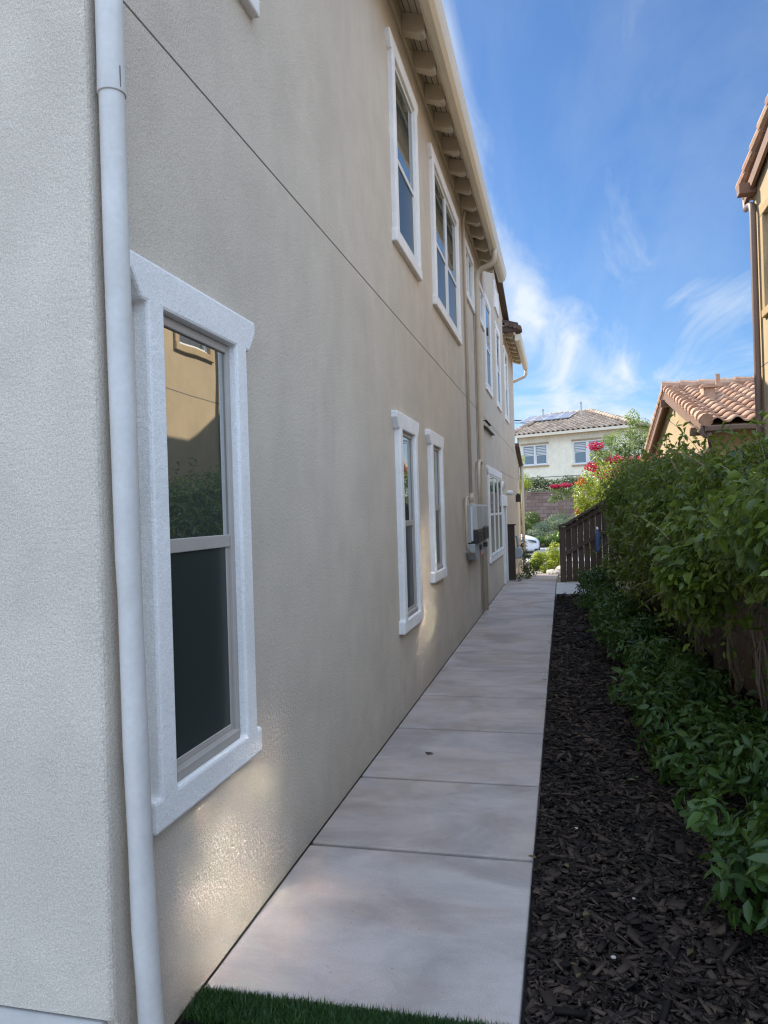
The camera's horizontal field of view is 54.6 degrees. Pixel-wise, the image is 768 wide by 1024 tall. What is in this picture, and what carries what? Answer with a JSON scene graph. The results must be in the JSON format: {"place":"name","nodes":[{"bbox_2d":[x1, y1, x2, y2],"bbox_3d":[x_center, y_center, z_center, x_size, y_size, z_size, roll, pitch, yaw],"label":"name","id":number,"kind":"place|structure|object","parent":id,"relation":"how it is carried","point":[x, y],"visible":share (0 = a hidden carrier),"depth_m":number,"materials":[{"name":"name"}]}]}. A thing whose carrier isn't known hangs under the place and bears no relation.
{"place":"outdoors","nodes":[
{"label":"outdoors","id":0,"kind":"place"},
{"bbox_2d":[204,579,555,1023],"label":"path","id":1,"kind":"structure","parent":0,"point":[407,883],"depth_m":3.17,"materials":[{"name":"concrete"}]},
{"bbox_2d":[507,524,515,579],"bbox_3d":[2.678,0.836,15.580,0.203,1.165,0.140,-2,0,13],"label":"gate post","id":2,"kind":"object","parent":1,"relation":"on","point":[511,550],"visible":0.81,"depth_m":15.53,"materials":[{"name":"brown wood"}]},
{"bbox_2d":[174,521,645,1023],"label":"ground","id":3,"kind":"structure","parent":0,"point":[179,1019],"depth_m":3.70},
{"bbox_2d":[0,1005,107,1023],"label":"porch slab","id":4,"kind":"structure","parent":3,"relation":"on","point":[12,1015],"depth_m":1.96,"materials":[{"name":"concrete"}]},
{"bbox_2d":[0,0,527,1023],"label":"house","id":5,"kind":"structure","parent":3,"relation":"on","point":[262,350],"depth_m":2.57,"materials":[{"name":"paint"}]},
{"bbox_2d":[130,250,261,835],"bbox_3d":[-0.619,0.092,2.447,0.105,1.626,0.850,-2,0,13],"label":"window","id":6,"kind":"structure","parent":5,"relation":"in","point":[191,348],"depth_m":2.39,"materials":[{"name":"white paint"}]},
{"bbox_2d":[239,0,259,18],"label":"window","id":7,"kind":"structure","parent":5,"relation":"in","point":[251,7],"depth_m":2.96,"materials":[{"name":"white paint"}]},
{"bbox_2d":[384,27,422,281],"bbox_3d":[0.147,-2.793,6.015,0.100,1.560,1.120,-2,0,13],"label":"window","id":8,"kind":"structure","parent":5,"relation":"in","point":[403,107],"depth_m":5.97,"materials":[{"name":"white paint"}]},
{"bbox_2d":[391,410,423,634],"bbox_3d":[0.166,0.077,5.720,0.105,1.616,0.840,-2,0,13],"label":"window","id":9,"kind":"structure","parent":5,"relation":"in","point":[406,430],"depth_m":5.72,"materials":[{"name":"white paint"}]},
{"bbox_2d":[425,429,446,582],"bbox_3d":[0.473,-0.050,7.018,0.105,1.378,0.820,-2,0,13],"label":"window","id":10,"kind":"structure","parent":5,"relation":"in","point":[435,442],"depth_m":7.03,"materials":[{"name":"white paint"}]},
{"bbox_2d":[427,142,461,345],"bbox_3d":[0.663,-2.806,8.169,0.100,1.560,1.990,-2,0,13],"label":"window","id":11,"kind":"structure","parent":5,"relation":"in","point":[446,298],"depth_m":8.04,"materials":[{"name":"white paint"}]},
{"bbox_2d":[465,238,474,314],"bbox_3d":[1.146,-3.243,10.257,0.090,0.780,1.060,-2,0,13],"label":"window","id":12,"kind":"structure","parent":5,"relation":"in","point":[469,260],"depth_m":10.42,"materials":[{"name":"white paint"}]},
{"bbox_2d":[467,505,483,542],"bbox_3d":[1.157,0.147,9.483,0.148,0.480,0.740,-2,0,13],"label":"electrical panel","id":13,"kind":"object","parent":5,"relation":"attached to","point":[475,523],"visible":0.97,"depth_m":9.19,"materials":[{"name":"grey paint"}]},
{"bbox_2d":[465,496,487,559],"bbox_3d":[1.193,0.196,9.606,0.158,0.799,1.464,-2,0,13],"label":"meter cabinet","id":14,"kind":"object","parent":5,"relation":"attached to","point":[475,551],"visible":0.91,"depth_m":9.16,"materials":[{"name":"grey metal"}]},
{"bbox_2d":[479,281,484,331],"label":"window","id":15,"kind":"structure","parent":5,"relation":"in","point":[482,311],"depth_m":12.03,"materials":[{"name":"white paint"}]},
{"bbox_2d":[482,505,488,539],"bbox_3d":[1.339,0.137,10.241,0.148,0.470,0.580,-2,0,13],"label":"inverter box","id":16,"kind":"object","parent":5,"relation":"attached to","point":[485,523],"visible":0.46,"depth_m":10.17,"materials":[{"name":"beige metal"}]},
{"bbox_2d":[483,289,492,398],"bbox_3d":[1.762,-2.844,12.775,0.089,1.640,1.180,-2,0,13],"label":"window","id":17,"kind":"structure","parent":5,"relation":"in","point":[487,334],"depth_m":12.82,"materials":[{"name":"white paint"}]},
{"bbox_2d":[486,465,503,563],"bbox_3d":[1.997,0.036,13.374,0.096,1.590,2.850,-2,0,13],"label":"window","id":18,"kind":"structure","parent":5,"relation":"in","point":[494,477],"depth_m":12.99,"materials":[{"name":"white paint"}]},
{"bbox_2d":[494,321,501,412],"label":"window","id":19,"kind":"structure","parent":5,"relation":"in","point":[497,334],"depth_m":14.83,"materials":[{"name":"white paint"}]},
{"bbox_2d":[503,495,508,583],"bbox_3d":[2.450,0.555,15.196,0.135,1.780,0.890,-2,0,13],"label":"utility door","id":20,"kind":"structure","parent":5,"relation":"in","point":[505,502],"depth_m":15.45,"materials":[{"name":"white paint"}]},
{"bbox_2d":[503,345,509,423],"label":"window","id":21,"kind":"structure","parent":5,"relation":"in","point":[505,356],"depth_m":16.97,"materials":[{"name":"white paint"}]},
{"bbox_2d":[516,493,520,501],"bbox_3d":[3.494,-0.371,19.352,0.118,0.220,0.170,-2,0,13],"label":"doorbell box","id":22,"kind":"object","parent":5,"relation":"attached to","point":[518,497],"visible":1,"depth_m":19.27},
{"bbox_2d":[179,982,509,1023],"bbox_3d":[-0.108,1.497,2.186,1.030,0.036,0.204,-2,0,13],"label":"artificial turf","id":23,"kind":"structure","parent":3,"relation":"on","point":[215,1006],"depth_m":2.23,"materials":[{"name":"green plastic"}]},
{"bbox_2d":[519,455,531,524],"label":"tall shrub","id":24,"kind":"object","parent":3,"relation":"on","point":[526,481],"visible":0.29,"depth_m":37.65,"materials":[{"name":"green plant"}]},
{"bbox_2d":[521,522,532,531],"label":"round shrub","id":25,"kind":"object","parent":3,"relation":"on","point":[527,527],"visible":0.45,"depth_m":37.73,"materials":[{"name":"green plant"}]},
{"bbox_2d":[525,511,541,526],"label":"round shrub","id":26,"kind":"object","parent":3,"relation":"on","point":[531,520],"visible":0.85,"depth_m":39.12,"materials":[{"name":"green plant"}]},
{"bbox_2d":[525,529,546,537],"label":"round shrub","id":27,"kind":"object","parent":3,"relation":"on","point":[537,533],"visible":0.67,"depth_m":35.74,"materials":[{"name":"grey plant"}]},
{"bbox_2d":[529,551,547,571],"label":"yellow shrub","id":28,"kind":"object","parent":3,"relation":"on","point":[541,557],"visible":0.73,"depth_m":22.32,"materials":[{"name":"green plant"}]},
{"bbox_2d":[534,535,544,544],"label":"round shrub","id":29,"kind":"object","parent":3,"relation":"on","point":[540,538],"visible":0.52,"depth_m":34.37,"materials":[{"name":"green plant"}]},
{"bbox_2d":[532,521,551,532],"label":"round shrub","id":30,"kind":"object","parent":3,"relation":"on","point":[545,528],"visible":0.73,"depth_m":36.87,"materials":[{"name":"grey plant"}]},
{"bbox_2d":[539,559,554,573],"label":"yellow shrub","id":31,"kind":"object","parent":3,"relation":"on","point":[548,565],"visible":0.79,"depth_m":21.96,"materials":[{"name":"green plant"}]},
{"bbox_2d":[542,534,559,545],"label":"round shrub","id":32,"kind":"object","parent":3,"relation":"on","point":[548,540],"visible":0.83,"depth_m":34.16,"materials":[{"name":"green plant"}]},
{"bbox_2d":[545,530,557,536],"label":"round shrub","id":33,"kind":"object","parent":3,"relation":"on","point":[550,532],"visible":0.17,"depth_m":36.05,"materials":[{"name":"green plant"}]},
{"bbox_2d":[545,541,559,567],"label":"yellow shrub","id":34,"kind":"object","parent":3,"relation":"on","point":[552,555],"visible":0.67,"depth_m":22.51,"materials":[{"name":"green plant"}]},
{"bbox_2d":[546,569,560,575],"bbox_3d":[4.755,1.702,20.763,0.451,0.204,0.501,-2,0,21],"label":"flat rock","id":35,"kind":"object","parent":3,"relation":"on","point":[551,571],"visible":0.58,"depth_m":20.64,"materials":[{"name":"beige stone"}]},
{"bbox_2d":[543,512,569,523],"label":"round shrub","id":36,"kind":"object","parent":3,"relation":"on","point":[552,517],"visible":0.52,"depth_m":38.30,"materials":[{"name":"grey plant"}]},
{"bbox_2d":[550,519,567,529],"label":"round shrub","id":37,"kind":"object","parent":3,"relation":"on","point":[555,526],"visible":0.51,"depth_m":37.20,"materials":[{"name":"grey plant"}]},
{"bbox_2d":[551,530,571,536],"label":"round shrub","id":38,"kind":"object","parent":3,"relation":"on","point":[556,532],"visible":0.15,"depth_m":35.26,"materials":[{"name":"green plant"}]},
{"bbox_2d":[548,482,579,518],"bbox_3d":[9.481,-0.396,38.898,1.783,2.315,0.985,-2,0,13],"label":"flowering tree","id":39,"kind":"object","parent":3,"relation":"on","point":[559,489],"visible":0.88,"depth_m":38.83,"materials":[{"name":"green plant"}]},
{"bbox_2d":[555,565,572,572],"bbox_3d":[5.073,1.648,20.965,0.531,0.330,0.418,-2,0,-29],"label":"flat rock","id":40,"kind":"object","parent":3,"relation":"on","point":[557,568],"visible":0.18,"depth_m":20.89,"materials":[{"name":"beige stone"}]},
{"bbox_2d":[524,490,604,522],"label":"retaining wall","id":41,"kind":"structure","parent":3,"relation":"on","point":[541,505],"depth_m":41.04,"materials":[{"name":"brown brick"}]},
{"bbox_2d":[515,402,650,491],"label":"cream house","id":42,"kind":"structure","parent":3,"relation":"on","point":[553,446],"depth_m":50.89,"materials":[{"name":"paint"}]},
{"bbox_2d":[522,445,534,465],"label":"window","id":43,"kind":"structure","parent":42,"relation":"in","point":[528,451],"depth_m":52.19,"materials":[{"name":"white glass"}]},
{"bbox_2d":[534,444,547,465],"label":"window","id":44,"kind":"structure","parent":42,"relation":"in","point":[541,458],"depth_m":51.63,"materials":[{"name":"white plastic"}]},
{"bbox_2d":[573,440,586,464],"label":"window","id":45,"kind":"structure","parent":42,"relation":"in","point":[579,447],"depth_m":49.92,"materials":[{"name":"white glass"}]},
{"bbox_2d":[587,439,613,462],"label":"window","id":46,"kind":"structure","parent":42,"relation":"in","point":[589,441],"depth_m":49.22,"materials":[{"name":"white glass"}]},
{"bbox_2d":[558,494,624,581],"bbox_3d":[4.239,0.441,14.905,1.440,2.001,0.200,-2,0,13],"label":"wooden fence","id":47,"kind":"object","parent":3,"relation":"on","point":[575,551],"visible":0.55,"depth_m":14.97,"materials":[{"name":"brown wood"}]},
{"bbox_2d":[595,527,600,552],"bbox_3d":[4.233,0.549,14.724,0.096,0.514,0.080,-2,0,45],"label":"blue pouch","id":48,"kind":"object","parent":47,"relation":"hanging from","point":[597,541],"visible":0.97,"depth_m":14.70,"materials":[{"name":"plastic"}]},
{"bbox_2d":[572,462,613,563],"bbox_3d":[6.007,0.154,20.268,1.706,3.228,1.266,-2,0,13],"label":"sunlit bush","id":49,"kind":"object","parent":3,"relation":"on","point":[581,504],"visible":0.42,"depth_m":20.11,"materials":[{"name":"green plant"}]},
{"bbox_2d":[584,440,661,497],"bbox_3d":[6.136,-0.088,18.302,2.350,3.523,1.513,-2,0,40],"label":"bougainvillea","id":50,"kind":"object","parent":3,"relation":"on","point":[608,459],"visible":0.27,"depth_m":18.67,"materials":[{"name":"green plant"}]},
{"bbox_2d":[600,408,650,471],"bbox_3d":[9.347,-1.100,28.032,2.228,5.592,1.360,-2,0,13],"label":"garden tree","id":51,"kind":"object","parent":3,"relation":"on","point":[609,441],"visible":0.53,"depth_m":27.89,"materials":[{"name":"green plant"}]},
{"bbox_2d":[522,592,767,1023],"bbox_3d":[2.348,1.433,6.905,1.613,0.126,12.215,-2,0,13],"label":"bark mulch","id":52,"kind":"object","parent":3,"relation":"on","point":[672,871],"visible":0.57,"depth_m":2.92,"materials":[{"name":"black wood"}]},
{"bbox_2d":[574,562,626,591],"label":"shrub","id":53,"kind":"object","parent":52,"relation":"on","point":[600,575],"visible":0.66,"depth_m":12.15,"materials":[{"name":"green plant"}]},
{"bbox_2d":[572,578,633,609],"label":"shrub","id":54,"kind":"object","parent":52,"relation":"on","point":[588,594],"visible":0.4,"depth_m":10.81,"materials":[{"name":"green plant"}]},
{"bbox_2d":[576,583,647,611],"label":"shrub","id":55,"kind":"object","parent":52,"relation":"on","point":[608,595],"visible":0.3,"depth_m":9.67,"materials":[{"name":"green plant"}]},
{"bbox_2d":[587,595,665,646],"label":"shrub","id":56,"kind":"object","parent":52,"relation":"on","point":[623,611],"visible":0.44,"depth_m":8.06,"materials":[{"name":"green plant"}]},
{"bbox_2d":[595,443,659,603],"bbox_3d":[4.023,0.145,11.737,1.323,2.508,2.833,-2,0,13],"label":"climbing vine","id":57,"kind":"object","parent":52,"relation":"on","point":[609,561],"visible":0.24,"depth_m":11.32,"materials":[{"name":"green plant"}]},
{"bbox_2d":[586,609,686,663],"bbox_3d":[2.449,1.215,7.145,0.852,0.510,1.065,-2,0,-5],"label":"shrub","id":58,"kind":"object","parent":52,"relation":"on","point":[635,633],"visible":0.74,"depth_m":7.01,"materials":[{"name":"green plant"}]},
{"bbox_2d":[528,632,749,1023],"bbox_3d":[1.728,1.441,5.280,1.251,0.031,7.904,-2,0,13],"label":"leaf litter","id":59,"kind":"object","parent":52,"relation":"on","point":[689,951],"visible":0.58,"depth_m":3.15,"materials":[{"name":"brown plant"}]},
{"bbox_2d":[622,632,710,692],"bbox_3d":[2.228,1.198,5.867,0.691,0.613,1.214,-2,0,19],"label":"shrub","id":60,"kind":"object","parent":52,"relation":"on","point":[650,657],"visible":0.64,"depth_m":5.77,"materials":[{"name":"green plant"}]},
{"bbox_2d":[606,653,740,728],"bbox_3d":[1.926,1.226,4.973,0.849,0.576,1.106,-2,0,13],"label":"shrub","id":61,"kind":"object","parent":52,"relation":"on","point":[710,690],"visible":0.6,"depth_m":4.86,"materials":[{"name":"green plant"}]},
{"bbox_2d":[630,647,767,792],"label":"shrub","id":62,"kind":"object","parent":52,"relation":"on","point":[692,747],"visible":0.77,"depth_m":4.06,"materials":[{"name":"green plant"}]},
{"bbox_2d":[653,420,767,664],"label":"climbing vine","id":63,"kind":"object","parent":52,"relation":"on","point":[736,524],"visible":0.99,"depth_m":3.26,"materials":[{"name":"green plant"}]},
{"bbox_2d":[671,715,767,897],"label":"shrub","id":64,"kind":"object","parent":52,"relation":"on","point":[752,765],"visible":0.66,"depth_m":3.17,"materials":[{"name":"green plant"}]},
{"bbox_2d":[679,790,767,937],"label":"shrub","id":65,"kind":"object","parent":52,"relation":"on","point":[757,838],"visible":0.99,"depth_m":2.52,"materials":[{"name":"green plant"}]},
{"bbox_2d":[642,458,767,707],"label":"wooden fence","id":66,"kind":"object","parent":3,"relation":"on","point":[743,641],"visible":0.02,"depth_m":6.00,"materials":[{"name":"brown wood"}]},
{"bbox_2d":[593,435,701,628],"bbox_3d":[3.549,0.234,9.383,1.744,2.350,2.647,-2,0,13],"label":"climbing vine","id":67,"kind":"object","parent":66,"relation":"attached to","point":[623,478],"visible":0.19,"depth_m":9.88,"materials":[{"name":"green plant"}]},
{"bbox_2d":[605,426,758,671],"bbox_3d":[3.092,0.270,7.118,1.888,2.299,2.638,-2,0,13],"label":"climbing vine","id":68,"kind":"object","parent":66,"relation":"attached to","point":[640,558],"visible":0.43,"depth_m":7.09,"materials":[{"name":"green plant"}]},
{"bbox_2d":[625,410,767,732],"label":"climbing vine","id":69,"kind":"object","parent":66,"relation":"attached to","point":[699,481],"visible":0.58,"depth_m":4.50,"materials":[{"name":"green plant"}]},
{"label":"terrace","id":70,"kind":"structure","parent":3,"relation":"on","visible":0},
{"bbox_2d":[524,487,585,491],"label":"ground cover plant","id":71,"kind":"object","parent":70,"relation":"on","point":[537,490],"visible":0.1,"depth_m":41.91,"materials":[{"name":"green plant"}]},
{"bbox_2d":[519,475,605,491],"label":"hedge","id":72,"kind":"object","parent":70,"relation":"on","point":[541,484],"visible":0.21,"depth_m":44.24,"materials":[{"name":"green plant"}]},
{"bbox_2d":[516,573,557,582],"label":"path","id":73,"kind":"structure","parent":0,"point":[546,576],"depth_m":18.35,"materials":[{"name":"concrete"}]},
{"bbox_2d":[515,535,522,558],"bbox_3d":[2.894,0.985,16.264,0.300,0.997,0.305,-2,0,13],"label":"gas meter","id":74,"kind":"object","parent":73,"relation":"on","point":[518,552],"visible":0.59,"depth_m":16.14,"materials":[{"name":"grey paint"}]},
{"bbox_2d":[519,537,540,578],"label":"dark plant","id":75,"kind":"object","parent":73,"relation":"on","point":[534,567],"visible":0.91,"depth_m":16.59,"materials":[{"name":"green plant"}]},
{"bbox_2d":[522,559,596,565],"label":"pavement","id":76,"kind":"structure","parent":0,"point":[566,563],"depth_m":25.04,"materials":[{"name":"concrete"}]},
{"bbox_2d":[527,550,608,557],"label":"road","id":77,"kind":"structure","parent":0,"point":[545,553],"depth_m":31.49,"materials":[{"name":"grey asphalt"}]},
{"bbox_2d":[521,534,539,553],"bbox_3d":[3.954,1.111,30.115,4.601,1.415,1.850,-2,0,13],"label":"parked car","id":78,"kind":"object","parent":77,"relation":"on","point":[533,543],"visible":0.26,"depth_m":28.90,"materials":[{"name":"white paint"}]},
{"bbox_2d":[527,548,608,558],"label":"kerb","id":79,"kind":"structure","parent":77,"relation":"on","point":[542,549],"depth_m":32.88,"materials":[{"name":"concrete"}]},
{"bbox_2d":[556,582,585,595],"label":"path","id":80,"kind":"structure","parent":0,"point":[566,587],"depth_m":13.83,"materials":[{"name":"concrete"}]},
{"bbox_2d":[442,0,767,442],"label":"sky","id":81,"kind":"structure","parent":0,"point":[613,138],"materials":[{"name":"blue"}]},
{"bbox_2d":[644,374,756,459],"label":"house","id":82,"kind":"structure","parent":0,"point":[707,407],"depth_m":14.76,"materials":[{"name":"beige"}]},
{"bbox_2d":[735,94,767,456],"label":"neighbour house","id":83,"kind":"structure","parent":0,"point":[752,183],"depth_m":8.94,"materials":[{"name":"beige paint"}]},
{"bbox_2d":[759,196,767,317],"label":"window","id":84,"kind":"structure","parent":83,"relation":"in","point":[763,210],"depth_m":8.68,"materials":[{"name":"white plastic"}]},
{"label":"path bed","id":85,"kind":"structure","parent":0,"visible":0},
{"bbox_2d":[515,572,530,580],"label":"edge plant","id":86,"kind":"object","parent":85,"relation":"on","point":[521,576],"visible":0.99,"depth_m":15.76,"materials":[{"name":"green plant"}]}
]}

